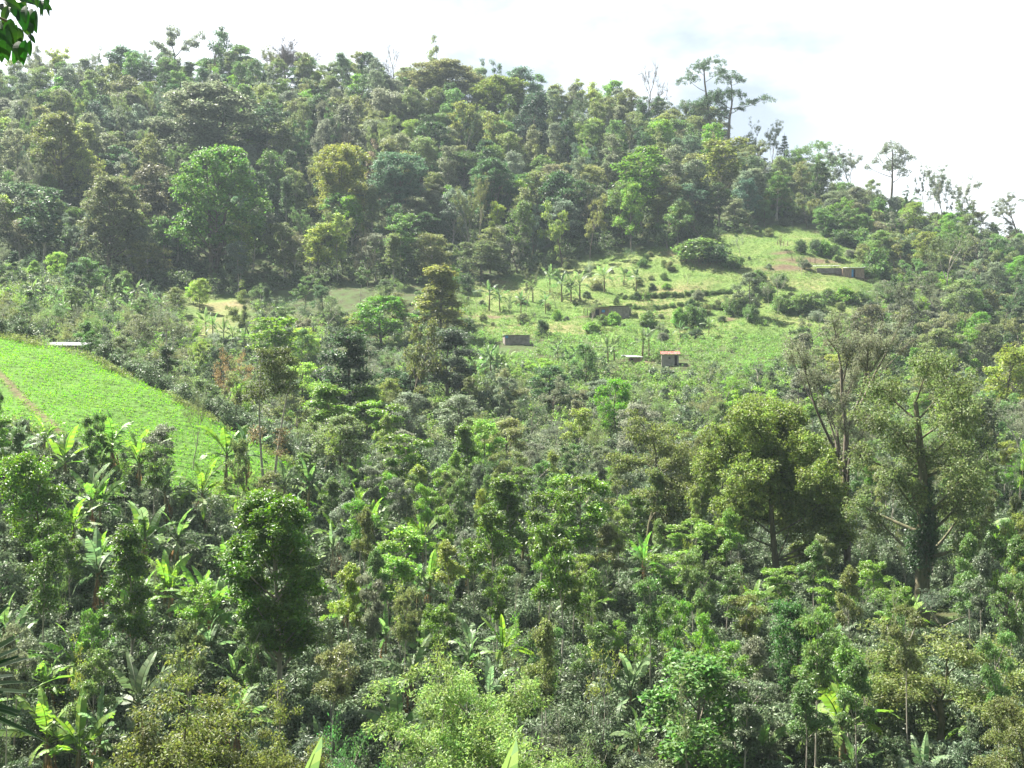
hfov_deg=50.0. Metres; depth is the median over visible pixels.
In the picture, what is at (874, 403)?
valley tree
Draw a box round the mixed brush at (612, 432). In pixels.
[0,260,1023,477]
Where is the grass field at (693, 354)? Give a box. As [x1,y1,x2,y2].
[418,291,926,394]
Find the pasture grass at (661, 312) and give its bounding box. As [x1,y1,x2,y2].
[460,225,880,346]
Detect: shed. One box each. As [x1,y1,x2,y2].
[587,305,632,318]
[660,351,679,366]
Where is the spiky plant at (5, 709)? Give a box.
[0,604,52,745]
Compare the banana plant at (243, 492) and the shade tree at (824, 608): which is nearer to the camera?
the shade tree at (824, 608)
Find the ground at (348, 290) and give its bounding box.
[0,88,1023,767]
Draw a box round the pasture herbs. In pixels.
[466,225,878,342]
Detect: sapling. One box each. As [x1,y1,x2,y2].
[0,555,20,607]
[38,447,53,464]
[57,562,68,624]
[67,632,86,700]
[76,485,99,518]
[114,456,130,513]
[139,617,174,684]
[140,479,163,513]
[148,557,159,600]
[174,645,195,707]
[185,694,200,741]
[205,479,224,532]
[306,619,335,730]
[318,427,339,472]
[328,531,348,598]
[336,460,350,490]
[353,429,366,453]
[362,454,374,478]
[380,500,389,554]
[387,741,405,767]
[392,581,404,661]
[408,503,417,522]
[414,562,437,643]
[421,506,430,561]
[430,545,439,598]
[431,637,452,706]
[446,585,454,627]
[449,503,458,567]
[488,566,504,653]
[500,632,525,694]
[507,611,519,695]
[514,563,526,608]
[530,447,540,489]
[530,663,564,714]
[536,602,559,626]
[538,698,566,766]
[575,580,598,661]
[576,551,588,636]
[580,659,621,748]
[583,641,626,720]
[584,617,595,688]
[592,549,605,589]
[601,557,620,622]
[619,527,631,559]
[622,519,640,550]
[626,638,653,685]
[659,606,663,658]
[663,624,694,679]
[664,673,693,767]
[670,593,681,637]
[682,536,694,582]
[701,641,725,718]
[728,542,742,586]
[729,618,747,671]
[734,561,749,608]
[759,523,769,553]
[776,595,789,613]
[841,605,851,636]
[847,547,860,587]
[849,574,875,625]
[850,627,884,740]
[854,523,872,566]
[860,575,881,620]
[861,524,877,561]
[871,583,905,628]
[889,484,907,521]
[890,576,905,643]
[890,615,906,670]
[894,524,904,577]
[903,537,907,594]
[940,537,959,568]
[986,589,1005,674]
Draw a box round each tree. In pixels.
[0,0,51,65]
[0,73,16,100]
[0,75,20,95]
[0,82,13,102]
[0,97,19,123]
[0,109,11,118]
[0,116,10,149]
[0,127,33,182]
[0,128,30,153]
[0,138,3,162]
[0,181,17,214]
[0,182,31,217]
[0,194,26,245]
[0,198,13,238]
[0,236,11,262]
[0,265,10,283]
[0,284,28,311]
[0,291,13,313]
[0,291,17,320]
[0,303,13,320]
[0,389,5,428]
[0,411,12,447]
[0,450,79,577]
[0,492,8,533]
[0,619,31,766]
[2,99,30,126]
[2,170,14,184]
[4,59,23,90]
[4,219,33,262]
[4,250,20,275]
[5,103,35,128]
[5,306,24,329]
[5,635,41,760]
[6,180,69,268]
[9,121,21,140]
[9,426,36,457]
[10,295,40,323]
[11,166,34,184]
[12,112,35,135]
[13,69,32,117]
[15,251,44,268]
[16,83,34,118]
[16,145,28,175]
[18,54,42,69]
[18,153,47,185]
[19,109,38,134]
[21,110,89,200]
[21,518,71,679]
[22,190,47,255]
[22,290,38,323]
[23,184,48,244]
[24,44,53,88]
[25,97,39,132]
[26,65,54,104]
[26,89,42,106]
[26,260,41,273]
[27,308,56,335]
[28,136,50,175]
[29,105,50,142]
[31,172,62,201]
[32,112,69,147]
[33,89,49,113]
[38,88,60,120]
[40,296,68,328]
[41,198,67,230]
[41,220,60,248]
[43,46,75,78]
[43,251,66,276]
[45,88,76,117]
[45,136,71,173]
[45,328,58,342]
[47,95,84,125]
[50,57,63,74]
[50,76,72,101]
[52,537,92,616]
[54,61,70,79]
[54,286,88,318]
[56,323,73,340]
[57,65,81,105]
[59,206,82,251]
[62,212,96,266]
[63,121,99,182]
[63,262,85,292]
[64,58,94,84]
[65,645,117,752]
[68,138,93,190]
[69,72,86,88]
[70,148,105,198]
[70,275,85,291]
[71,63,88,98]
[71,89,91,122]
[72,304,83,319]
[73,257,107,289]
[73,320,92,341]
[74,312,100,330]
[75,174,151,273]
[76,79,98,110]
[77,111,104,169]
[78,196,111,228]
[78,305,104,336]
[78,607,115,712]
[79,331,101,355]
[80,69,98,100]
[80,182,105,201]
[81,411,108,479]
[83,99,116,133]
[85,45,109,89]
[88,432,117,484]
[89,160,128,199]
[90,59,104,87]
[90,119,104,146]
[90,133,120,174]
[91,264,113,290]
[93,94,112,123]
[94,306,122,327]
[95,65,107,97]
[96,523,156,685]
[97,63,124,100]
[99,145,138,176]
[102,109,126,135]
[102,642,278,767]
[104,44,156,82]
[105,276,123,301]
[106,75,144,108]
[106,131,131,157]
[107,46,125,79]
[108,104,142,153]
[109,90,137,123]
[111,93,131,135]
[111,210,150,269]
[111,335,138,361]
[112,288,199,373]
[113,153,134,206]
[116,270,132,290]
[119,303,132,322]
[122,52,141,80]
[123,175,143,205]
[123,313,150,338]
[124,103,148,140]
[125,347,146,361]
[126,85,153,111]
[126,225,158,279]
[126,336,153,356]
[127,161,184,248]
[129,86,153,114]
[129,140,150,174]
[132,297,156,318]
[132,426,176,462]
[135,116,175,159]
[135,127,156,147]
[135,132,160,184]
[137,48,160,73]
[137,82,156,114]
[137,443,175,537]
[138,64,158,87]
[139,79,278,180]
[139,81,156,102]
[139,188,171,233]
[140,423,176,510]
[141,279,158,292]
[141,331,161,351]
[144,311,162,329]
[147,81,161,98]
[148,215,181,268]
[149,24,207,74]
[150,87,168,123]
[151,339,185,359]
[152,56,178,85]
[152,93,175,147]
[153,49,176,65]
[153,72,173,101]
[153,109,172,155]
[154,302,180,335]
[157,174,172,216]
[157,345,182,374]
[158,142,189,176]
[161,83,182,120]
[163,66,194,84]
[164,144,274,279]
[165,185,187,260]
[166,287,186,308]
[167,70,193,106]
[172,618,207,713]
[174,159,193,189]
[175,126,193,159]
[177,578,220,687]
[179,61,195,81]
[180,384,207,469]
[184,280,204,303]
[184,336,210,365]
[185,318,212,359]
[188,188,214,255]
[188,278,211,310]
[192,378,221,399]
[194,60,209,76]
[194,342,211,377]
[195,66,210,82]
[195,330,223,362]
[196,25,241,73]
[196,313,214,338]
[199,346,235,385]
[206,64,220,75]
[206,72,221,114]
[208,211,237,242]
[211,66,235,87]
[212,347,255,400]
[214,488,332,731]
[215,44,253,77]
[216,108,231,140]
[219,74,234,87]
[221,63,243,87]
[221,359,254,411]
[221,437,249,531]
[222,50,238,82]
[223,166,258,208]
[223,240,249,291]
[224,130,244,141]
[224,219,255,286]
[224,280,250,337]
[225,370,247,403]
[226,515,255,560]
[230,83,255,108]
[230,193,248,223]
[230,620,270,735]
[231,61,246,88]
[232,384,250,410]
[233,109,254,143]
[235,99,296,169]
[235,680,336,767]
[236,344,301,493]
[238,75,257,97]
[240,144,259,180]
[241,59,260,82]
[244,57,265,96]
[245,210,266,269]
[245,315,301,362]
[246,282,270,299]
[247,81,276,109]
[247,197,273,239]
[247,204,275,253]
[248,358,269,390]
[249,83,274,126]
[250,170,278,212]
[250,561,279,594]
[251,469,280,502]
[256,66,274,87]
[256,90,281,141]
[256,148,287,214]
[258,35,325,87]
[258,63,273,82]
[259,145,279,188]
[260,44,281,82]
[260,222,301,276]
[261,287,272,312]
[263,364,300,406]
[265,58,289,101]
[268,120,297,171]
[270,393,298,415]
[270,394,324,438]
[271,116,296,151]
[272,78,290,102]
[272,148,300,192]
[274,173,298,224]
[274,306,294,330]
[276,296,307,318]
[277,91,299,123]
[277,96,312,130]
[280,362,320,396]
[281,230,305,267]
[283,167,308,225]
[284,66,309,92]
[284,144,310,173]
[289,207,311,248]
[289,275,323,308]
[290,56,320,76]
[290,100,315,151]
[290,328,317,363]
[291,79,317,97]
[292,119,316,160]
[292,452,317,503]
[293,51,313,82]
[293,327,321,357]
[293,419,328,443]
[294,78,311,98]
[294,222,344,276]
[295,318,314,356]
[297,162,313,213]
[298,89,313,97]
[301,382,360,456]
[302,77,331,102]
[302,92,335,145]
[303,142,377,224]
[303,365,341,390]
[304,153,331,191]
[305,224,328,262]
[305,576,334,659]
[306,413,373,468]
[307,325,379,422]
[308,67,338,78]
[309,118,334,153]
[309,285,334,310]
[310,60,338,87]
[310,151,342,181]
[310,298,343,324]
[311,177,326,211]
[311,640,360,753]
[312,71,323,88]
[314,101,330,145]
[317,477,342,527]
[317,710,400,767]
[318,75,343,102]
[318,193,359,235]
[321,209,354,273]
[321,296,342,322]
[323,77,347,97]
[323,106,341,143]
[326,212,348,279]
[327,87,348,132]
[327,106,340,137]
[327,426,346,470]
[327,562,367,697]
[328,95,348,125]
[329,501,359,564]
[330,104,365,145]
[331,52,351,82]
[332,422,362,443]
[333,487,359,532]
[334,195,369,251]
[337,344,374,368]
[338,58,360,88]
[339,130,351,145]
[339,367,362,384]
[341,73,371,117]
[341,498,379,587]
[342,88,354,130]
[342,314,373,335]
[346,385,388,440]
[347,294,421,347]
[348,51,367,81]
[348,73,366,113]
[348,94,373,143]
[348,149,382,184]
[350,506,375,585]
[351,368,370,404]
[352,220,377,287]
[353,336,377,358]
[354,267,370,300]
[355,151,429,223]
[355,233,388,280]
[355,400,406,437]
[355,571,385,679]
[356,50,390,87]
[356,116,381,150]
[356,118,392,150]
[357,465,382,535]
[359,134,368,165]
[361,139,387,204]
[361,651,583,767]
[362,69,389,107]
[362,185,382,233]
[363,57,384,91]
[363,467,383,491]
[364,356,386,387]
[364,400,405,438]
[364,547,393,661]
[365,238,408,273]
[365,525,427,644]
[366,87,402,118]
[366,123,391,162]
[367,109,387,149]
[371,78,403,102]
[372,413,392,449]
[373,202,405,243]
[373,286,387,314]
[375,279,395,296]
[375,367,411,398]
[375,440,409,492]
[376,378,402,414]
[376,433,433,517]
[377,349,395,386]
[379,175,398,206]
[379,472,397,538]
[380,42,399,86]
[380,78,404,102]
[380,132,413,165]
[380,138,396,195]
[380,232,402,285]
[381,352,401,367]
[383,112,400,141]
[383,347,404,368]
[384,212,417,278]
[384,292,409,320]
[384,391,411,408]
[384,476,413,552]
[385,115,401,136]
[385,415,400,444]
[386,274,407,292]
[389,92,426,125]
[391,373,434,400]
[391,391,426,435]
[391,584,423,712]
[393,345,418,369]
[393,428,416,463]
[394,57,484,111]
[394,66,417,86]
[396,75,414,90]
[396,196,433,234]
[396,436,422,466]
[397,139,424,152]
[397,474,418,525]
[398,86,423,128]
[398,150,415,189]
[400,119,424,145]
[401,317,447,408]
[402,345,425,367]
[403,464,428,523]
[406,135,440,191]
[406,191,445,222]
[407,263,467,331]
[409,232,453,278]
[410,230,460,266]
[411,212,442,248]
[412,120,454,164]
[413,482,435,564]
[414,35,439,87]
[414,291,429,328]
[415,113,436,138]
[415,136,441,172]
[417,603,459,673]
[419,183,444,220]
[419,329,436,345]
[420,294,446,315]
[421,326,480,396]
[422,86,445,120]
[422,171,445,200]
[422,467,458,542]
[425,127,460,151]
[431,112,457,133]
[431,140,446,195]
[432,126,457,156]
[432,539,468,619]
[433,394,483,437]
[433,463,450,486]
[434,326,475,357]
[434,505,458,555]
[435,145,459,209]
[435,187,469,250]
[439,87,468,128]
[439,396,465,421]
[441,82,458,134]
[441,467,460,512]
[442,283,475,318]
[443,184,469,217]
[444,151,482,187]
[445,100,479,149]
[447,355,469,379]
[447,478,471,560]
[448,450,464,531]
[449,145,467,163]
[450,464,471,526]
[451,186,478,257]
[451,366,473,390]
[451,423,483,488]
[453,416,493,458]
[453,529,477,599]
[456,239,505,279]
[457,537,493,610]
[459,87,471,108]
[460,111,477,151]
[461,377,480,400]
[463,66,488,95]
[463,418,506,473]
[464,74,530,128]
[464,156,520,233]
[467,502,522,619]
[468,93,478,104]
[469,176,481,197]
[469,411,488,441]
[469,463,489,517]
[471,110,497,144]
[471,287,483,308]
[472,177,489,239]
[473,111,485,136]
[473,144,505,175]
[473,474,491,544]
[473,488,489,540]
[475,448,523,475]
[476,58,502,93]
[476,139,499,173]
[477,106,493,129]
[477,565,515,651]
[478,227,503,273]
[478,417,533,472]
[481,473,535,564]
[482,112,507,147]
[482,172,508,196]
[482,367,529,412]
[484,119,514,156]
[486,200,506,238]
[487,451,510,478]
[490,172,532,222]
[493,225,529,272]
[493,376,518,415]
[495,131,527,173]
[497,94,516,123]
[502,149,525,197]
[502,199,535,267]
[503,110,520,154]
[506,66,541,98]
[506,299,512,312]
[506,450,527,484]
[507,466,535,509]
[508,179,530,217]
[510,72,523,99]
[510,90,558,154]
[510,173,538,218]
[510,421,581,487]
[511,186,536,256]
[512,134,525,150]
[515,108,533,152]
[515,371,544,394]
[517,395,549,433]
[519,170,551,220]
[520,144,557,172]
[520,263,541,309]
[520,617,557,767]
[521,625,563,745]
[522,92,542,124]
[522,441,545,471]
[523,487,576,612]
[524,124,544,162]
[524,154,555,186]
[524,358,554,386]
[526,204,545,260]
[526,522,585,692]
[527,73,547,95]
[527,365,571,397]
[530,544,570,619]
[532,460,560,513]
[533,168,589,213]
[533,416,568,444]
[537,94,557,126]
[537,200,569,267]
[538,376,574,419]
[542,163,570,198]
[543,285,559,304]
[543,473,612,586]
[544,199,583,247]
[545,88,565,140]
[545,122,564,162]
[545,449,564,488]
[546,110,561,124]
[547,83,568,113]
[551,504,577,537]
[553,485,572,524]
[556,94,578,117]
[556,117,577,163]
[557,110,580,135]
[558,407,593,474]
[559,111,578,138]
[559,443,581,485]
[560,163,571,187]
[560,731,613,767]
[562,142,596,174]
[562,553,595,645]
[564,82,584,113]
[564,135,596,160]
[565,474,582,507]
[568,98,588,133]
[568,342,598,382]
[568,389,588,415]
[569,139,591,165]
[569,620,612,719]
[570,79,600,110]
[570,93,584,133]
[570,143,595,165]
[570,156,590,217]
[572,164,608,208]
[573,110,612,149]
[573,117,604,144]
[574,179,600,237]
[575,409,609,452]
[577,567,606,625]
[578,120,598,151]
[578,472,608,568]
[583,89,603,127]
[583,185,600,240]
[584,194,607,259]
[584,260,594,271]
[584,379,611,428]
[584,408,713,555]
[585,300,599,319]
[587,101,607,148]
[587,444,614,472]
[588,377,631,434]
[590,447,610,480]
[591,149,620,195]
[591,184,608,231]
[593,523,628,610]
[597,95,613,121]
[597,467,620,497]
[598,79,626,111]
[599,134,623,188]
[600,143,623,184]
[600,181,643,242]
[601,98,619,132]
[601,132,624,159]
[605,118,629,156]
[605,503,630,588]
[607,462,627,521]
[607,619,627,674]
[609,144,670,230]
[610,181,647,251]
[611,88,624,114]
[612,105,629,142]
[614,92,630,121]
[614,494,649,539]
[615,401,662,454]
[616,88,640,111]
[619,152,640,178]
[621,111,640,149]
[624,247,637,265]
[627,145,644,173]
[628,154,664,190]
[629,110,654,154]
[629,152,650,187]
[629,385,649,411]
[629,627,657,679]
[630,576,676,701]
[631,125,649,164]
[633,95,653,146]
[633,648,763,767]
[634,440,663,453]
[636,105,650,121]
[637,61,668,110]
[640,549,693,612]
[643,117,673,157]
[643,467,666,543]
[643,482,671,517]
[644,115,673,132]
[644,194,668,236]
[645,118,679,154]
[648,96,668,119]
[650,101,670,117]
[650,163,678,204]
[651,126,674,165]
[652,203,692,248]
[652,399,673,423]
[652,518,673,578]
[654,319,665,330]
[655,132,667,168]
[656,176,682,212]
[656,598,694,731]
[657,440,697,477]
[658,202,690,230]
[660,108,682,120]
[662,144,687,192]
[663,146,679,176]
[664,199,694,242]
[665,183,713,225]
[665,518,716,566]
[666,99,695,121]
[670,118,699,141]
[671,134,703,169]
[672,129,689,144]
[674,152,709,195]
[676,54,736,136]
[676,135,691,154]
[676,158,713,220]
[676,546,704,631]
[679,146,707,179]
[680,198,699,236]
[682,549,725,644]
[683,391,859,581]
[683,501,706,534]
[685,115,706,133]
[689,483,709,544]
[691,102,711,131]
[692,131,713,149]
[692,383,732,430]
[692,611,718,721]
[694,106,726,129]
[694,136,749,213]
[694,435,704,457]
[697,70,775,139]
[699,122,725,167]
[700,123,727,149]
[702,132,724,164]
[705,521,750,568]
[705,640,757,747]
[707,181,729,225]
[707,402,733,433]
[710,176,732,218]
[710,370,749,409]
[711,226,725,239]
[712,437,728,487]
[715,504,741,566]
[715,563,746,639]
[716,508,746,576]
[717,677,780,767]
[718,589,770,641]
[719,137,734,164]
[720,198,748,230]
[721,122,731,139]
[721,297,732,309]
[721,376,742,402]
[725,386,777,428]
[729,592,766,643]
[730,271,766,306]
[730,654,761,701]
[731,167,769,194]
[731,177,762,226]
[732,144,761,158]
[732,236,744,255]
[733,170,757,196]
[735,156,767,180]
[736,349,778,393]
[737,151,754,169]
[737,635,773,706]
[738,135,757,153]
[738,147,753,164]
[738,154,755,178]
[738,187,761,205]
[743,139,770,170]
[747,116,760,144]
[754,199,777,225]
[758,172,791,186]
[761,171,792,220]
[761,281,771,304]
[761,565,798,601]
[763,161,777,184]
[763,188,792,216]
[764,118,783,160]
[766,597,816,713]
[768,273,787,296]
[771,156,801,187]
[773,297,781,313]
[777,403,808,437]
[778,605,818,682]
[780,299,916,568]
[781,140,847,177]
[783,369,809,406]
[783,680,835,767]
[784,180,800,196]
[787,327,811,349]
[788,165,809,188]
[790,609,851,766]
[791,162,820,193]
[791,641,832,711]
[792,160,812,194]
[792,540,830,608]
[795,150,806,165]
[795,193,812,227]
[795,333,812,363]
[795,356,808,377]
[796,256,807,271]
[796,316,832,356]
[801,160,830,197]
[803,393,826,433]
[804,174,826,197]
[805,347,826,367]
[805,534,834,597]
[807,576,845,611]
[808,364,828,408]
[808,429,858,474]
[808,603,841,664]
[809,309,824,327]
[812,207,836,229]
[814,337,851,374]
[815,419,851,449]
[816,172,836,198]
[818,422,869,444]
[821,190,856,214]
[822,431,842,461]
[824,354,859,376]
[825,144,865,181]
[825,197,854,226]
[827,642,872,754]
[831,301,848,322]
[831,368,858,409]
[832,367,857,389]
[832,655,878,767]
[833,208,863,231]
[833,353,863,370]
[833,564,864,646]
[835,181,856,201]
[839,344,995,625]
[841,185,872,214]
[841,202,866,224]
[843,305,860,334]
[845,302,897,358]
[848,413,878,449]
[849,212,874,231]
[850,461,866,519]
[850,616,1023,743]
[852,341,871,372]
[852,439,889,485]
[854,560,901,603]
[856,456,938,509]
[860,456,880,509]
[861,278,893,303]
[862,140,916,206]
[862,179,881,206]
[863,300,883,319]
[865,229,895,255]
[868,388,885,409]
[868,463,890,505]
[869,312,895,331]
[871,360,891,380]
[872,586,919,647]
[879,273,915,310]
[879,601,927,759]
[880,444,949,484]
[881,233,915,266]
[882,212,909,232]
[882,271,938,325]
[882,332,902,355]
[884,322,918,358]
[885,297,922,329]
[888,237,913,272]
[890,408,923,449]
[899,202,929,229]
[899,258,927,285]
[899,285,921,305]
[902,185,912,207]
[903,290,921,305]
[904,274,920,291]
[904,347,923,366]
[906,392,930,415]
[906,428,937,447]
[908,367,949,409]
[910,231,942,259]
[911,192,921,215]
[912,459,934,480]
[913,160,931,207]
[915,270,942,301]
[915,296,930,313]
[916,311,961,353]
[916,327,967,367]
[917,588,990,630]
[922,283,943,305]
[923,164,952,216]
[923,225,941,244]
[924,317,960,345]
[925,179,942,209]
[925,224,972,293]
[925,240,948,254]
[926,287,948,310]
[931,510,951,570]
[933,212,964,249]
[933,234,953,254]
[933,385,967,418]
[934,348,958,369]
[936,337,969,371]
[936,393,1006,476]
[937,270,972,294]
[939,478,966,552]
[940,278,984,316]
[942,186,957,211]
[945,326,982,370]
[947,173,983,210]
[948,230,969,258]
[948,327,968,352]
[949,212,969,231]
[949,570,985,653]
[950,287,973,322]
[951,532,984,586]
[954,199,985,223]
[955,200,974,224]
[955,213,980,235]
[956,371,980,396]
[957,288,990,312]
[959,243,974,264]
[960,275,983,301]
[960,312,991,337]
[960,547,997,640]
[963,225,980,256]
[964,311,993,340]
[965,251,987,288]
[966,239,991,259]
[967,233,991,258]
[968,322,1008,355]
[968,695,1023,767]
[969,204,982,228]
[969,379,989,394]
[970,390,1019,451]
[971,210,989,227]
[971,219,1002,231]
[971,240,990,262]
[974,486,999,546]
[974,522,1021,633]
[974,629,1017,753]
[977,451,1002,483]
[979,249,1017,281]
[980,343,1023,412]
[981,233,1014,261]
[982,262,1013,291]
[982,398,1000,436]
[982,476,1006,509]
[984,519,1014,570]
[985,371,1023,403]
[988,351,1017,380]
[989,191,1023,234]
[990,575,1023,656]
[994,440,1021,490]
[995,285,1023,317]
[995,399,1023,446]
[997,225,1013,237]
[998,460,1020,503]
[998,534,1023,642]
[999,511,1023,620]
[1000,317,1023,348]
[1002,348,1023,384]
[1004,255,1023,279]
[1005,237,1023,259]
[1005,305,1023,329]
[1007,493,1023,533]
[1008,556,1023,646]
[1011,259,1023,295]
[1011,442,1023,500]
[1012,233,1023,255]
[1013,398,1023,431]
[1015,438,1023,528]
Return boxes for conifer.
[778,133,789,159]
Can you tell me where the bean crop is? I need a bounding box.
[0,338,291,502]
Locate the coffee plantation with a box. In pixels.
[0,260,1023,767]
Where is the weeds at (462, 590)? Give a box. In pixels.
[0,316,1023,767]
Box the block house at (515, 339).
[501,335,529,344]
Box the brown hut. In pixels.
[621,355,641,363]
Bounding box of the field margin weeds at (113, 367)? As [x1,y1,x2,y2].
[0,331,310,513]
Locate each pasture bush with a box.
[448,264,462,282]
[453,272,474,291]
[460,317,476,331]
[479,313,487,321]
[514,295,526,304]
[515,312,532,323]
[535,319,549,335]
[551,268,560,277]
[552,309,562,319]
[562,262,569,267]
[582,291,591,297]
[582,321,601,331]
[589,280,603,289]
[596,314,607,324]
[603,311,621,324]
[612,297,619,304]
[632,291,640,299]
[636,258,648,266]
[637,310,658,326]
[642,253,649,259]
[642,292,649,299]
[648,283,654,289]
[656,332,669,343]
[659,272,668,279]
[660,260,666,266]
[661,282,671,288]
[664,261,676,270]
[670,236,726,261]
[670,307,687,327]
[680,304,702,326]
[687,298,696,305]
[688,327,704,338]
[691,289,704,299]
[694,306,709,325]
[699,244,732,263]
[702,304,711,313]
[713,299,721,307]
[717,316,725,321]
[719,254,748,268]
[721,297,740,315]
[732,295,748,315]
[742,303,759,321]
[753,269,768,282]
[756,282,776,300]
[763,228,774,236]
[769,272,788,286]
[770,293,795,311]
[781,292,821,312]
[794,239,808,253]
[800,260,812,268]
[806,291,830,308]
[808,310,826,320]
[809,239,824,253]
[814,239,832,256]
[819,222,847,236]
[819,288,839,303]
[828,228,854,244]
[828,242,844,258]
[832,254,840,261]
[834,285,855,302]
[844,249,855,256]
[846,227,869,246]
[850,289,871,303]
[860,233,882,246]
[862,247,893,279]
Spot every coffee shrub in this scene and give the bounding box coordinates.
[0,735,15,767]
[0,736,18,761]
[2,757,33,767]
[18,723,61,767]
[20,754,42,767]
[55,734,86,767]
[89,732,123,765]
[113,748,161,767]
[148,735,183,765]
[233,750,246,763]
[265,745,300,758]
[291,756,306,767]
[292,731,334,760]
[305,746,333,767]
[325,757,351,767]
[328,735,349,760]
[343,758,363,767]
[361,742,389,767]
[381,725,423,767]
[404,755,434,767]
[429,742,471,761]
[519,722,556,765]
[538,732,578,767]
[566,755,589,767]
[574,733,597,764]
[587,746,613,767]
[613,750,653,766]
[613,756,634,767]
[635,762,655,767]
[636,758,657,767]
[641,738,671,767]
[652,759,682,767]
[706,735,733,754]
[724,747,758,767]
[736,736,770,767]
[752,741,779,767]
[757,730,788,766]
[760,758,789,767]
[769,722,798,764]
[787,726,825,767]
[809,725,838,766]
[814,755,844,767]
[839,757,877,767]
[846,743,876,767]
[848,754,883,767]
[873,736,910,767]
[880,753,901,767]
[885,735,914,765]
[892,733,922,756]
[910,745,943,767]
[912,760,944,767]
[926,742,954,767]
[927,738,952,765]
[942,746,986,767]
[946,737,984,767]
[958,714,993,767]
[984,744,1023,767]
[996,718,1023,766]
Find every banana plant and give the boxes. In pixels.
[0,425,45,455]
[0,426,40,463]
[0,442,21,482]
[0,592,14,634]
[0,602,62,697]
[0,660,79,742]
[0,686,96,767]
[1,494,37,524]
[10,288,27,313]
[16,535,42,589]
[23,278,44,292]
[23,414,65,451]
[27,652,76,705]
[36,684,134,767]
[38,271,47,286]
[40,623,112,703]
[42,498,101,558]
[43,424,88,484]
[45,284,62,302]
[51,463,126,543]
[55,296,71,322]
[63,685,129,767]
[64,526,132,613]
[71,479,127,537]
[72,409,140,484]
[74,528,119,578]
[81,289,104,308]
[95,273,117,297]
[98,586,154,642]
[102,651,185,756]
[103,293,121,315]
[110,428,174,506]
[113,500,177,570]
[114,500,174,578]
[115,570,173,641]
[117,277,128,299]
[118,299,140,314]
[127,279,146,301]
[137,457,196,534]
[142,288,157,299]
[145,549,191,609]
[145,563,185,630]
[148,508,212,562]
[153,297,169,310]
[161,563,240,648]
[173,459,234,529]
[187,565,243,661]
[190,616,240,672]
[192,676,273,765]
[193,307,216,334]
[195,692,249,752]
[196,421,254,491]
[199,533,237,576]
[203,312,218,334]
[205,647,265,689]
[213,317,236,344]
[213,469,273,512]
[220,323,243,352]
[221,422,272,491]
[225,615,281,674]
[231,327,255,347]
[260,459,305,498]
[292,716,334,755]
[297,455,323,509]
[305,737,321,767]
[306,476,333,522]
[311,511,355,570]
[316,522,351,582]
[319,585,374,647]
[338,480,378,511]
[346,456,380,487]
[349,497,398,550]
[349,500,394,548]
[354,471,395,503]
[355,580,391,630]
[357,675,431,763]
[362,600,407,677]
[373,634,458,713]
[390,560,444,607]
[398,704,467,757]
[399,522,438,563]
[400,514,444,557]
[402,618,451,676]
[408,549,472,620]
[443,618,499,688]
[446,637,492,683]
[453,534,490,596]
[458,656,524,713]
[467,347,487,369]
[474,280,501,310]
[474,614,533,691]
[476,345,502,376]
[477,344,502,377]
[480,345,509,377]
[483,725,543,766]
[490,285,509,311]
[490,350,519,370]
[501,739,517,767]
[511,524,531,561]
[512,290,530,313]
[524,280,543,301]
[537,264,560,294]
[539,291,551,313]
[546,340,569,365]
[549,270,575,301]
[555,582,617,629]
[557,347,579,370]
[564,270,592,300]
[565,271,581,301]
[568,345,580,365]
[589,651,650,727]
[593,264,615,291]
[596,332,617,361]
[599,332,622,361]
[609,706,659,755]
[616,267,631,285]
[626,531,666,592]
[626,532,654,579]
[627,267,644,290]
[631,327,656,359]
[636,327,659,355]
[672,320,689,338]
[683,629,715,654]
[700,316,716,333]
[739,719,792,763]
[743,579,775,619]
[795,622,861,679]
[796,672,902,767]
[821,731,884,767]
[881,594,929,641]
[884,731,949,767]
[892,595,939,633]
[945,697,1013,754]
[959,532,1000,560]
[969,518,1009,545]
[983,525,1005,558]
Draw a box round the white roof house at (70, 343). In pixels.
[50,342,89,354]
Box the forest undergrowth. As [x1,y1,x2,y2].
[0,76,866,294]
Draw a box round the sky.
[0,0,1023,236]
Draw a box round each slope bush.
[722,177,736,188]
[778,217,791,225]
[790,204,807,214]
[790,210,815,221]
[795,197,807,204]
[805,198,823,209]
[854,243,866,254]
[854,246,871,263]
[857,238,881,247]
[861,207,872,220]
[864,307,898,329]
[865,221,891,233]
[866,279,894,298]
[868,193,884,204]
[868,196,888,212]
[870,210,884,222]
[873,270,888,278]
[883,208,899,221]
[885,353,911,372]
[886,218,908,230]
[886,268,905,280]
[887,195,902,211]
[888,231,905,241]
[896,273,907,289]
[898,207,910,215]
[898,237,913,256]
[901,216,914,227]
[903,228,919,236]
[905,271,919,283]
[908,232,923,248]
[909,259,925,268]
[910,249,921,259]
[911,315,932,333]
[915,214,928,227]
[916,260,938,275]
[916,310,939,319]
[921,280,942,291]
[922,301,938,314]
[927,211,938,220]
[930,213,943,225]
[930,253,957,270]
[934,221,945,232]
[938,272,949,279]
[938,277,954,290]
[949,269,967,278]
[953,257,963,266]
[953,312,968,334]
[960,350,990,367]
[961,351,997,374]
[967,259,981,269]
[967,263,989,284]
[969,243,998,261]
[972,298,994,314]
[977,228,994,238]
[978,237,995,251]
[979,234,992,239]
[979,282,998,296]
[980,336,993,348]
[981,288,1005,310]
[987,310,1007,322]
[989,222,999,234]
[990,314,1010,332]
[990,342,1012,358]
[997,331,1023,346]
[998,238,1015,250]
[998,262,1017,271]
[1000,279,1014,292]
[1001,293,1011,302]
[1005,294,1021,308]
[1007,228,1023,241]
[1012,276,1022,290]
[1014,312,1023,332]
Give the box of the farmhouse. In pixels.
[817,265,866,277]

